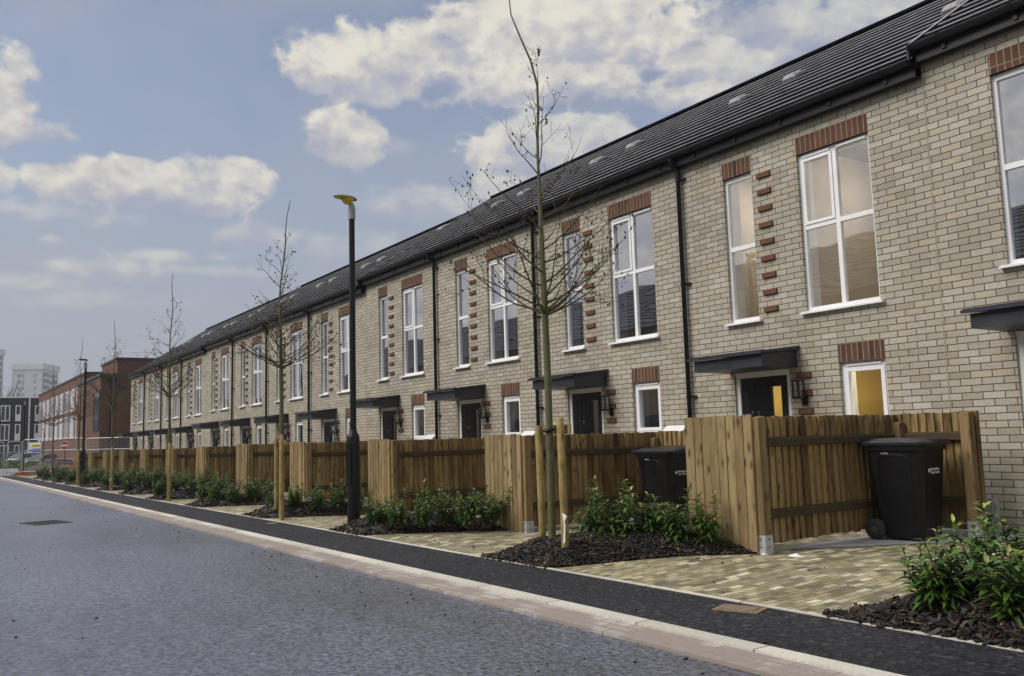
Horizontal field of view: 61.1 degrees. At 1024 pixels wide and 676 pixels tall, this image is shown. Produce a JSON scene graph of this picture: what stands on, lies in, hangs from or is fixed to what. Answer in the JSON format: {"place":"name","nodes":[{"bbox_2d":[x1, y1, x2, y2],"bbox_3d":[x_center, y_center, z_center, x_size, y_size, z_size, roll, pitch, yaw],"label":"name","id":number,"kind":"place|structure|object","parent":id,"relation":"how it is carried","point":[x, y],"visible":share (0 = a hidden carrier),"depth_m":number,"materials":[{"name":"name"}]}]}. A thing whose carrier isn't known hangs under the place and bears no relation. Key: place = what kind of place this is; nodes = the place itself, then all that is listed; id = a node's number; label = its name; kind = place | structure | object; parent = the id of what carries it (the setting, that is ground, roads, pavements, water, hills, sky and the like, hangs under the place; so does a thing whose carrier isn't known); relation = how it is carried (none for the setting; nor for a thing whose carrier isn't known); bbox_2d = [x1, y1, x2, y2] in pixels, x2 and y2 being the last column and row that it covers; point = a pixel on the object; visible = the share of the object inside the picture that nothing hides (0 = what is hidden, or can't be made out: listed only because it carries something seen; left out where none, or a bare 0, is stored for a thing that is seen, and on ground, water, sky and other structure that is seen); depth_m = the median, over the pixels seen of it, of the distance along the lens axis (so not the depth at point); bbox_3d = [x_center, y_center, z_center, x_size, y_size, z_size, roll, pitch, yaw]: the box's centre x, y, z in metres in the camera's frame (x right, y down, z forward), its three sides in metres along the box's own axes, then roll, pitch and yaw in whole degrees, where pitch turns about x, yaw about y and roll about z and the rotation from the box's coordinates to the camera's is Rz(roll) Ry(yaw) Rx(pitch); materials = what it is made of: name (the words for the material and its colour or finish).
{"place":"outdoors","nodes":[
{"label":"outdoors","id":0,"kind":"place"},
{"bbox_2d":[0,468,30,475],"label":"car park surface","id":1,"kind":"object","parent":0,"point":[9,470],"visible":0.04,"depth_m":68.65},
{"bbox_2d":[0,397,38,457],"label":"dark apartment building","id":2,"kind":"structure","parent":1,"relation":"on","point":[12,415],"depth_m":111.12,"materials":[{"name":"black paint"}]},
{"bbox_2d":[37,351,166,459],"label":"school building","id":3,"kind":"structure","parent":1,"relation":"on","point":[98,425],"depth_m":63.26,"materials":[{"name":"brick"}]},
{"bbox_2d":[92,393,99,430],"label":"slit window","id":4,"kind":"structure","parent":3,"relation":"in","point":[96,418],"depth_m":57.66,"materials":[{"name":"grey glass"}]},
{"bbox_2d":[0,480,761,675],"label":"road","id":5,"kind":"structure","parent":0,"point":[165,602],"depth_m":5.96,"materials":[{"name":"asphalt"}]},
{"bbox_2d":[0,478,855,675],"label":"channel strip","id":6,"kind":"object","parent":5,"relation":"on","point":[744,660],"visible":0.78,"depth_m":5.74,"materials":[{"name":"concrete"}]},
{"bbox_2d":[0,477,904,675],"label":"kerb","id":7,"kind":"structure","parent":5,"relation":"on","point":[836,665],"depth_m":5.63,"materials":[{"name":"concrete"}]},
{"bbox_2d":[0,0,923,396],"label":"sky","id":8,"kind":"structure","parent":0,"point":[143,143],"materials":[{"name":"blue"}]},
{"bbox_2d":[11,491,958,673],"bbox_3d":[-7.448,2.983,13.715,9.155,0.251,28.472,3,-8,-34],"label":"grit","id":9,"kind":"object","parent":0,"point":[398,588],"visible":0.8,"depth_m":7.79,"materials":[{"name":"gravel"}]},
{"bbox_2d":[0,476,1023,675],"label":"footway","id":10,"kind":"structure","parent":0,"point":[897,652],"depth_m":5.71,"materials":[{"name":"asphalt"}]},
{"bbox_2d":[712,604,767,613],"bbox_3d":[1.476,1.766,5.607,0.300,0.043,0.200,-6,-8,35],"label":"access cover","id":11,"kind":"object","parent":10,"relation":"on","point":[740,608],"visible":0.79,"depth_m":5.58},
{"bbox_2d":[19,475,1023,613],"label":"paved drive","id":12,"kind":"structure","parent":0,"point":[783,579],"depth_m":7.13,"materials":[{"name":"stone"}]},
{"bbox_2d":[21,437,81,472],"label":"fence panel","id":13,"kind":"object","parent":12,"relation":"on","point":[63,449],"visible":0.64,"depth_m":50.75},
{"bbox_2d":[29,365,75,476],"bbox_3d":[-20.857,3.817,39.395,2.300,5.301,1.800,0,-7,-16],"label":"young tree","id":14,"kind":"object","parent":12,"relation":"on","point":[53,424],"visible":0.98,"depth_m":39.31,"materials":[{"name":"brown plant"}]},
{"bbox_2d":[78,359,87,484],"bbox_3d":[-16.021,3.141,32.252,0.358,4.759,0.180,3,-8,-34],"label":"street lamp","id":15,"kind":"object","parent":12,"relation":"on","point":[83,460],"visible":0.94,"depth_m":32.21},
{"bbox_2d":[59,340,107,484],"bbox_3d":[-16.101,2.776,32.294,1.622,5.401,1.565,-4,-7,21],"label":"young tree","id":16,"kind":"object","parent":12,"relation":"on","point":[79,417],"visible":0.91,"depth_m":32.33,"materials":[{"name":"brown plant"}]},
{"bbox_2d":[88,452,102,472],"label":"timber fence","id":17,"kind":"object","parent":12,"relation":"on","point":[95,459],"visible":0.16,"depth_m":38.11,"materials":[{"name":"wood"}]},
{"bbox_2d":[103,451,119,476],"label":"timber fence","id":18,"kind":"object","parent":12,"relation":"on","point":[106,459],"visible":0.14,"depth_m":35.11,"materials":[{"name":"wood"}]},
{"bbox_2d":[95,482,142,490],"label":"bark mulch","id":19,"kind":"object","parent":12,"relation":"on","point":[116,486],"visible":0.35,"depth_m":26.75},
{"bbox_2d":[79,320,142,467],"bbox_3d":[-12.320,2.066,26.893,1.800,5.301,2.300,-1,-7,-3],"label":"young tree","id":20,"kind":"object","parent":19,"relation":"on","point":[112,401],"visible":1,"depth_m":26.87,"materials":[{"name":"brown plant"}]},
{"bbox_2d":[119,449,146,480],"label":"timber fence","id":21,"kind":"object","parent":12,"relation":"on","point":[128,458],"visible":0.2,"depth_m":32.16,"materials":[{"name":"wood"}]},
{"bbox_2d":[118,485,188,494],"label":"bark mulch","id":22,"kind":"object","parent":12,"relation":"on","point":[137,489],"visible":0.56,"depth_m":23.68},
{"bbox_2d":[140,448,177,475],"bbox_3d":[-11.242,4.357,29.511,2.749,1.241,0.889,0,-7,-16],"label":"timber fence","id":23,"kind":"object","parent":12,"relation":"on","point":[155,459],"visible":0.16,"depth_m":29.11,"materials":[{"name":"wood"}]},
{"bbox_2d":[129,274,205,500],"bbox_3d":[-8.071,1.121,20.476,1.622,5.401,1.565,-7,-9,41],"label":"young tree","id":24,"kind":"object","parent":12,"relation":"on","point":[169,392],"visible":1,"depth_m":20.38,"materials":[{"name":"brown plant"}]},
{"bbox_2d":[118,321,225,449],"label":"terraced house","id":25,"kind":"structure","parent":12,"relation":"on","point":[136,425],"depth_m":44.57,"materials":[{"name":"beige brick"}]},
{"bbox_2d":[166,448,195,483],"bbox_3d":[-9.112,3.931,26.391,2.750,1.242,0.884,0,-7,-16],"label":"timber fence","id":26,"kind":"object","parent":12,"relation":"on","point":[182,459],"visible":0.1,"depth_m":25.98,"materials":[{"name":"wood"}]},
{"bbox_2d":[145,488,227,499],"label":"bark mulch","id":27,"kind":"object","parent":12,"relation":"on","point":[182,494],"visible":0.56,"depth_m":20.64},
{"bbox_2d":[131,311,246,448],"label":"terraced house","id":28,"kind":"structure","parent":12,"relation":"on","point":[151,415],"depth_m":41.76,"materials":[{"name":"beige brick"}]},
{"bbox_2d":[149,300,271,448],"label":"terraced house","id":29,"kind":"structure","parent":12,"relation":"on","point":[175,412],"depth_m":38.60,"materials":[{"name":"beige brick"}]},
{"bbox_2d":[196,446,235,487],"bbox_3d":[-7.141,3.522,23.503,2.749,1.238,0.885,0,-7,-16],"label":"timber fence","id":30,"kind":"object","parent":12,"relation":"on","point":[221,460],"visible":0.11,"depth_m":23.15,"materials":[{"name":"wood"}]},
{"bbox_2d":[171,289,295,447],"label":"terraced house","id":31,"kind":"structure","parent":12,"relation":"on","point":[194,408],"depth_m":35.34,"materials":[{"name":"beige brick"}]},
{"bbox_2d":[193,364,201,415],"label":"window","id":32,"kind":"structure","parent":31,"relation":"in","point":[199,367],"depth_m":35.00,"materials":[{"name":"white plastic"}]},
{"bbox_2d":[183,493,288,507],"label":"bark mulch","id":33,"kind":"object","parent":12,"relation":"on","point":[206,501],"visible":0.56,"depth_m":17.55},
{"bbox_2d":[206,472,229,499],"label":"leafy shrub","id":34,"kind":"object","parent":33,"relation":"on","point":[211,495],"visible":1,"depth_m":17.64,"materials":[{"name":"green plant"}]},
{"bbox_2d":[221,476,242,501],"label":"leafy shrub","id":35,"kind":"object","parent":33,"relation":"on","point":[233,492],"visible":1,"depth_m":17.53,"materials":[{"name":"green plant"}]},
{"bbox_2d":[240,477,261,499],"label":"leafy shrub","id":36,"kind":"object","parent":33,"relation":"on","point":[252,493],"visible":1,"depth_m":17.61,"materials":[{"name":"green plant"}]},
{"bbox_2d":[190,270,334,446],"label":"terraced house","id":37,"kind":"structure","parent":12,"relation":"on","point":[218,387],"depth_m":32.48,"materials":[{"name":"beige brick"}]},
{"bbox_2d":[218,353,228,410],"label":"window","id":38,"kind":"structure","parent":37,"relation":"in","point":[225,358],"depth_m":31.94,"materials":[{"name":"white plastic"}]},
{"bbox_2d":[236,441,345,493],"bbox_3d":[-5.098,3.087,20.511,2.749,1.241,0.884,0,-7,-16],"label":"timber fence","id":39,"kind":"object","parent":12,"relation":"on","point":[253,461],"visible":0.23,"depth_m":20.14,"materials":[{"name":"wood"}]},
{"bbox_2d":[217,252,377,445],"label":"terraced house","id":40,"kind":"structure","parent":12,"relation":"on","point":[249,392],"depth_m":29.49,"materials":[{"name":"beige brick"}]},
{"bbox_2d":[249,343,261,405],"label":"window","id":41,"kind":"structure","parent":40,"relation":"in","point":[257,363],"depth_m":28.90,"materials":[{"name":"white plastic"}]},
{"bbox_2d":[242,500,370,517],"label":"bark mulch","id":42,"kind":"object","parent":12,"relation":"on","point":[270,511],"visible":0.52,"depth_m":14.31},
{"bbox_2d":[206,203,349,518],"bbox_3d":[-3.777,0.302,14.285,2.300,5.301,1.800,-1,-7,-2],"label":"young tree","id":43,"kind":"object","parent":42,"relation":"on","point":[281,362],"visible":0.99,"depth_m":14.27,"materials":[{"name":"brown plant"}]},
{"bbox_2d":[274,434,286,519],"bbox_3d":[-3.761,2.300,14.100,0.129,1.450,0.825,1,-7,-22],"label":"tree stake frame","id":44,"kind":"object","parent":42,"relation":"on","point":[280,443],"visible":0.88,"depth_m":13.82,"materials":[{"name":"brown wood"}]},
{"bbox_2d":[285,484,304,506],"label":"leafy shrub","id":45,"kind":"object","parent":42,"relation":"on","point":[292,498],"visible":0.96,"depth_m":14.44,"materials":[{"name":"green plant"}]},
{"bbox_2d":[297,481,324,510],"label":"leafy shrub","id":46,"kind":"object","parent":42,"relation":"on","point":[316,501],"visible":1,"depth_m":14.29,"materials":[{"name":"green plant"}]},
{"bbox_2d":[325,478,346,510],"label":"leafy shrub","id":47,"kind":"object","parent":42,"relation":"on","point":[337,503],"visible":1,"depth_m":14.32,"materials":[{"name":"green plant"}]},
{"bbox_2d":[251,229,427,443],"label":"terraced house","id":48,"kind":"structure","parent":12,"relation":"on","point":[295,385],"depth_m":26.22,"materials":[{"name":"beige brick"}]},
{"bbox_2d":[288,329,302,400],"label":"window","id":49,"kind":"structure","parent":48,"relation":"in","point":[297,368],"depth_m":25.84,"materials":[{"name":"white plastic"}]},
{"bbox_2d":[333,194,359,522],"bbox_3d":[-2.315,0.315,12.141,0.358,4.759,0.180,3,-8,-34],"label":"street lamp","id":50,"kind":"object","parent":12,"relation":"on","point":[353,471],"visible":0.96,"depth_m":12.09,"materials":[{"name":"metal"}]},
{"bbox_2d":[290,439,426,501],"bbox_3d":[-3.057,2.688,17.522,2.750,1.240,0.887,0,-7,-16],"label":"timber fence","id":51,"kind":"object","parent":12,"relation":"on","point":[323,464],"visible":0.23,"depth_m":17.19,"materials":[{"name":"wood"}]},
{"bbox_2d":[294,213,464,442],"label":"terraced house","id":52,"kind":"structure","parent":12,"relation":"on","point":[328,415],"depth_m":23.28,"materials":[{"name":"beige brick"}]},
{"bbox_2d":[318,321,328,395],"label":"window","id":53,"kind":"structure","parent":52,"relation":"in","point":[325,367],"depth_m":24.07,"materials":[{"name":"white plastic"}]},
{"bbox_2d":[336,314,349,393],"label":"window","id":54,"kind":"structure","parent":52,"relation":"in","point":[344,320],"depth_m":22.96,"materials":[{"name":"white plastic"}]},
{"bbox_2d":[329,511,507,534],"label":"bark mulch","id":55,"kind":"object","parent":12,"relation":"on","point":[359,526],"visible":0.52,"depth_m":11.13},
{"bbox_2d":[363,488,400,523],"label":"leafy shrub","id":56,"kind":"object","parent":55,"relation":"on","point":[373,516],"visible":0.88,"depth_m":11.25,"materials":[{"name":"green plant"}]},
{"bbox_2d":[382,487,410,528],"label":"leafy shrub","id":57,"kind":"object","parent":55,"relation":"on","point":[396,517],"visible":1,"depth_m":11.01,"materials":[{"name":"green plant"}]},
{"bbox_2d":[410,479,436,527],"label":"leafy shrub","id":58,"kind":"object","parent":55,"relation":"on","point":[421,513],"visible":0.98,"depth_m":10.99,"materials":[{"name":"green plant"}]},
{"bbox_2d":[430,483,462,527],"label":"leafy shrub","id":59,"kind":"object","parent":55,"relation":"on","point":[444,517],"visible":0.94,"depth_m":10.99,"materials":[{"name":"green plant"}]},
{"bbox_2d":[452,487,482,527],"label":"leafy shrub","id":60,"kind":"object","parent":55,"relation":"on","point":[467,514],"visible":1,"depth_m":10.84,"materials":[{"name":"green plant"}]},
{"bbox_2d":[472,480,511,526],"bbox_3d":[-0.206,2.087,10.939,0.611,0.580,0.536,0,-7,-14],"label":"leafy shrub","id":61,"kind":"object","parent":55,"relation":"on","point":[489,516],"visible":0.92,"depth_m":10.94,"materials":[{"name":"green plant"}]},
{"bbox_2d":[368,438,485,512],"bbox_3d":[-0.968,2.278,14.460,2.750,1.242,0.885,0,-7,-16],"label":"timber fence","id":62,"kind":"object","parent":12,"relation":"on","point":[455,464],"visible":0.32,"depth_m":14.28,"materials":[{"name":"wood"}]},
{"bbox_2d":[349,160,571,440],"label":"terraced house","id":63,"kind":"structure","parent":12,"relation":"on","point":[399,344],"depth_m":20.18,"materials":[{"name":"beige brick"}]},
{"bbox_2d":[376,296,388,381],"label":"window","id":64,"kind":"structure","parent":63,"relation":"in","point":[383,300],"depth_m":21.04,"materials":[{"name":"white plastic"}]},
{"bbox_2d":[383,410,396,440],"bbox_3d":[-2.861,2.769,20.454,0.083,2.094,0.773,3,-8,-34],"label":"door","id":65,"kind":"structure","parent":63,"relation":"in","point":[389,429],"depth_m":20.55,"materials":[{"name":"wood"}]},
{"bbox_2d":[399,284,424,377],"bbox_3d":[-2.249,-0.157,19.698,0.168,2.059,1.136,3,-8,-34],"label":"window","id":66,"kind":"structure","parent":63,"relation":"in","point":[412,297],"depth_m":19.78,"materials":[{"name":"white plastic"}]},
{"bbox_2d":[413,404,424,438],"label":"window","id":67,"kind":"structure","parent":63,"relation":"in","point":[418,410],"depth_m":19.38,"materials":[{"name":"white plastic"}]},
{"bbox_2d":[35,479,1023,651],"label":"edging kerb","id":68,"kind":"structure","parent":12,"relation":"on","point":[786,609],"depth_m":6.37,"materials":[{"name":"concrete"}]},
{"bbox_2d":[437,0,635,538],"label":"young tree","id":69,"kind":"object","parent":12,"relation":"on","point":[545,310],"visible":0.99,"depth_m":8.47,"materials":[{"name":"brown plant"}]},
{"bbox_2d":[423,110,681,438],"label":"terraced house","id":70,"kind":"structure","parent":12,"relation":"on","point":[486,353],"depth_m":17.19,"materials":[{"name":"beige brick"}]},
{"bbox_2d":[453,269,470,369],"bbox_3d":[-1.016,-0.398,17.891,0.168,2.059,0.611,3,-8,-34],"label":"window","id":71,"kind":"structure","parent":70,"relation":"in","point":[462,283],"depth_m":17.99,"materials":[{"name":"white plastic"}]},
{"bbox_2d":[462,403,481,437],"bbox_3d":[-0.788,2.364,17.416,0.083,2.094,0.773,3,-8,-34],"label":"door","id":72,"kind":"structure","parent":70,"relation":"in","point":[471,425],"depth_m":17.50,"materials":[{"name":"wood"}]},
{"bbox_2d":[485,252,519,364],"bbox_3d":[-0.176,-0.562,16.660,0.168,2.059,1.136,3,-8,-34],"label":"window","id":73,"kind":"structure","parent":70,"relation":"in","point":[503,313],"depth_m":16.72,"materials":[{"name":"white plastic"}]},
{"bbox_2d":[504,394,520,434],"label":"window","id":74,"kind":"structure","parent":70,"relation":"in","point":[512,420],"depth_m":16.34,"materials":[{"name":"white plastic"}]},
{"bbox_2d":[485,431,685,532],"bbox_3d":[1.093,1.862,11.440,2.749,1.242,0.884,0,-7,-16],"label":"timber fence","id":75,"kind":"object","parent":12,"relation":"on","point":[607,460],"visible":0.47,"depth_m":11.32,"materials":[{"name":"wood"}]},
{"bbox_2d":[480,527,759,568],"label":"bark mulch","id":76,"kind":"object","parent":12,"relation":"on","point":[544,551],"visible":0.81,"depth_m":7.91,"materials":[{"name":"wood"}]},
{"bbox_2d":[535,418,571,548],"bbox_3d":[0.371,1.489,8.299,0.148,1.430,0.748,1,-7,-20],"label":"tree stake frame","id":77,"kind":"object","parent":76,"relation":"on","point":[560,429],"visible":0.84,"depth_m":8.08,"materials":[{"name":"brown wood"}]},
{"bbox_2d":[571,475,625,532],"bbox_3d":[0.837,1.683,8.424,0.425,0.699,0.595,3,-8,-38],"label":"leafy shrub","id":78,"kind":"object","parent":76,"relation":"on","point":[591,525],"visible":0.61,"depth_m":8.44,"materials":[{"name":"green plant"}]},
{"bbox_2d":[587,478,643,535],"bbox_3d":[1.034,1.673,8.262,0.601,0.651,0.512,3,-8,-36],"label":"leafy shrub","id":79,"kind":"object","parent":76,"relation":"on","point":[617,523],"visible":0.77,"depth_m":8.23,"materials":[{"name":"green plant"}]},
{"bbox_2d":[623,491,675,533],"bbox_3d":[1.322,1.709,8.227,0.470,0.509,0.428,-6,-8,36],"label":"leafy shrub","id":80,"kind":"object","parent":76,"relation":"on","point":[651,523],"visible":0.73,"depth_m":8.18,"materials":[{"name":"green plant"}]},
{"bbox_2d":[657,486,707,545],"bbox_3d":[1.618,1.661,8.108,0.503,0.544,0.573,-3,-7,16],"label":"leafy shrub","id":81,"kind":"object","parent":76,"relation":"on","point":[673,525],"visible":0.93,"depth_m":7.99,"materials":[{"name":"green plant"}]},
{"bbox_2d":[684,491,726,545],"bbox_3d":[1.783,1.650,7.922,0.387,0.489,0.415,3,-8,-33],"label":"leafy shrub","id":82,"kind":"object","parent":76,"relation":"on","point":[709,531],"visible":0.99,"depth_m":7.89,"materials":[{"name":"green plant"}]},
{"bbox_2d":[524,42,832,434],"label":"terraced house","id":83,"kind":"structure","parent":12,"relation":"on","point":[617,367],"depth_m":13.94,"materials":[{"name":"beige brick"}]},
{"bbox_2d":[561,230,585,352],"bbox_3d":[1.057,-0.803,14.853,0.168,2.059,0.611,3,-8,-34],"label":"window","id":84,"kind":"structure","parent":83,"relation":"in","point":[575,329],"depth_m":14.93,"materials":[{"name":"glass"}]},
{"bbox_2d":[573,392,602,433],"bbox_3d":[1.285,1.959,14.378,0.083,2.094,0.773,3,-8,-34],"label":"door","id":85,"kind":"structure","parent":83,"relation":"in","point":[587,415],"depth_m":14.46,"materials":[{"name":"wood"}]},
{"bbox_2d":[608,206,659,344],"bbox_3d":[1.897,-0.967,13.622,0.168,2.059,1.136,3,-8,-34],"label":"window","id":86,"kind":"structure","parent":83,"relation":"in","point":[636,320],"depth_m":13.66,"materials":[{"name":"white plastic"}]},
{"bbox_2d":[635,381,661,432],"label":"window","id":87,"kind":"structure","parent":83,"relation":"in","point":[647,394],"depth_m":13.28,"materials":[{"name":"white plastic"}]},
{"bbox_2d":[668,0,965,528],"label":"terraced house","id":88,"kind":"structure","parent":12,"relation":"on","point":[813,282],"depth_m":11.17,"materials":[{"name":"brick"}]},
{"bbox_2d":[724,172,762,326],"bbox_3d":[3.130,-1.208,11.815,0.168,2.059,0.611,3,-8,-34],"label":"window","id":89,"kind":"structure","parent":88,"relation":"in","point":[732,249],"depth_m":11.97,"materials":[{"name":"white plastic"}]},
{"bbox_2d":[741,375,788,416],"bbox_3d":[3.358,1.554,11.340,0.083,2.094,0.773,3,-8,-34],"label":"door","id":90,"kind":"structure","parent":88,"relation":"in","point":[757,393],"depth_m":11.46,"materials":[{"name":"wood"}]},
{"bbox_2d":[798,133,884,314],"bbox_3d":[3.970,-1.372,10.584,0.168,2.059,1.136,3,-8,-34],"label":"window","id":91,"kind":"structure","parent":88,"relation":"in","point":[831,151],"depth_m":10.68,"materials":[{"name":"white plastic"}]},
{"bbox_2d":[842,358,889,414],"bbox_3d":[4.146,0.678,10.176,0.168,0.834,0.723,3,-8,-34],"label":"window","id":92,"kind":"structure","parent":88,"relation":"in","point":[847,367],"depth_m":10.30,"materials":[{"name":"white plastic"}]},
{"bbox_2d":[822,579,1023,649],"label":"bark mulch","id":93,"kind":"object","parent":12,"relation":"on","point":[975,622],"visible":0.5,"depth_m":4.80,"materials":[{"name":"wood"}]},
{"bbox_2d":[893,526,983,611],"bbox_3d":[2.424,1.329,4.954,0.420,0.499,0.460,3,-8,-35],"label":"leafy shrub","id":94,"kind":"object","parent":93,"relation":"on","point":[935,588],"visible":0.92,"depth_m":4.90,"materials":[{"name":"green plant"}]},
{"bbox_2d":[938,503,1020,586],"bbox_3d":[2.716,1.271,5.027,0.507,0.597,0.473,-7,-9,40],"label":"leafy shrub","id":95,"kind":"object","parent":93,"relation":"on","point":[987,525],"visible":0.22,"depth_m":5.03,"materials":[{"name":"green plant"}]},
{"bbox_2d":[937,514,1023,626],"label":"leafy shrub","id":96,"kind":"object","parent":93,"relation":"on","point":[1008,601],"visible":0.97,"depth_m":4.61,"materials":[{"name":"green plant"}]},
{"bbox_2d":[972,487,1023,572],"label":"leafy shrub","id":97,"kind":"object","parent":93,"relation":"on","point":[1018,547],"visible":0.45,"depth_m":5.31,"materials":[{"name":"green plant"}]},
{"bbox_2d":[906,0,1023,532],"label":"terraced house","id":98,"kind":"structure","parent":12,"relation":"on","point":[968,55],"depth_m":9.08,"materials":[{"name":"beige brick"}]},
{"bbox_2d":[992,65,1023,268],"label":"window","id":99,"kind":"structure","parent":98,"relation":"in","point":[1008,86],"depth_m":8.94,"materials":[{"name":"white plastic"}]},
{"bbox_2d":[284,496,1023,549],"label":"garden path","id":100,"kind":"structure","parent":0,"point":[866,540],"depth_m":8.32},
{"bbox_2d":[631,447,688,523],"bbox_3d":[1.983,1.907,11.224,0.572,0.982,0.778,4,-8,-39],"label":"wheelie bin","id":101,"kind":"object","parent":100,"relation":"on","point":[663,473],"visible":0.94,"depth_m":11.01,"materials":[{"name":"black"}]},
{"bbox_2d":[684,410,988,554],"bbox_3d":[3.152,1.353,8.430,2.749,1.241,0.886,0,-7,-16],"label":"timber fence","id":102,"kind":"object","parent":100,"relation":"on","point":[772,479],"visible":0.81,"depth_m":8.31,"materials":[{"name":"wood"}]},
{"bbox_2d":[857,437,950,539],"bbox_3d":[3.882,1.471,8.534,0.571,0.982,0.778,4,-8,-40],"label":"wheelie bin","id":103,"kind":"object","parent":100,"relation":"on","point":[907,475],"visible":1,"depth_m":8.35,"materials":[{"name":"black"}]},
{"bbox_2d":[987,498,1001,533],"bbox_3d":[4.822,1.783,8.680,0.080,0.355,0.100,5,-9,-44],"label":"utility post","id":104,"kind":"object","parent":100,"relation":"on","point":[994,509],"visible":0.62,"depth_m":8.65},
{"label":"ground","id":105,"kind":"structure","parent":0,"visible":0},
{"bbox_2d":[11,363,59,396],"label":"tower block","id":106,"kind":"structure","parent":105,"relation":"on","point":[35,379],"depth_m":380.43,"materials":[{"name":"grey"}]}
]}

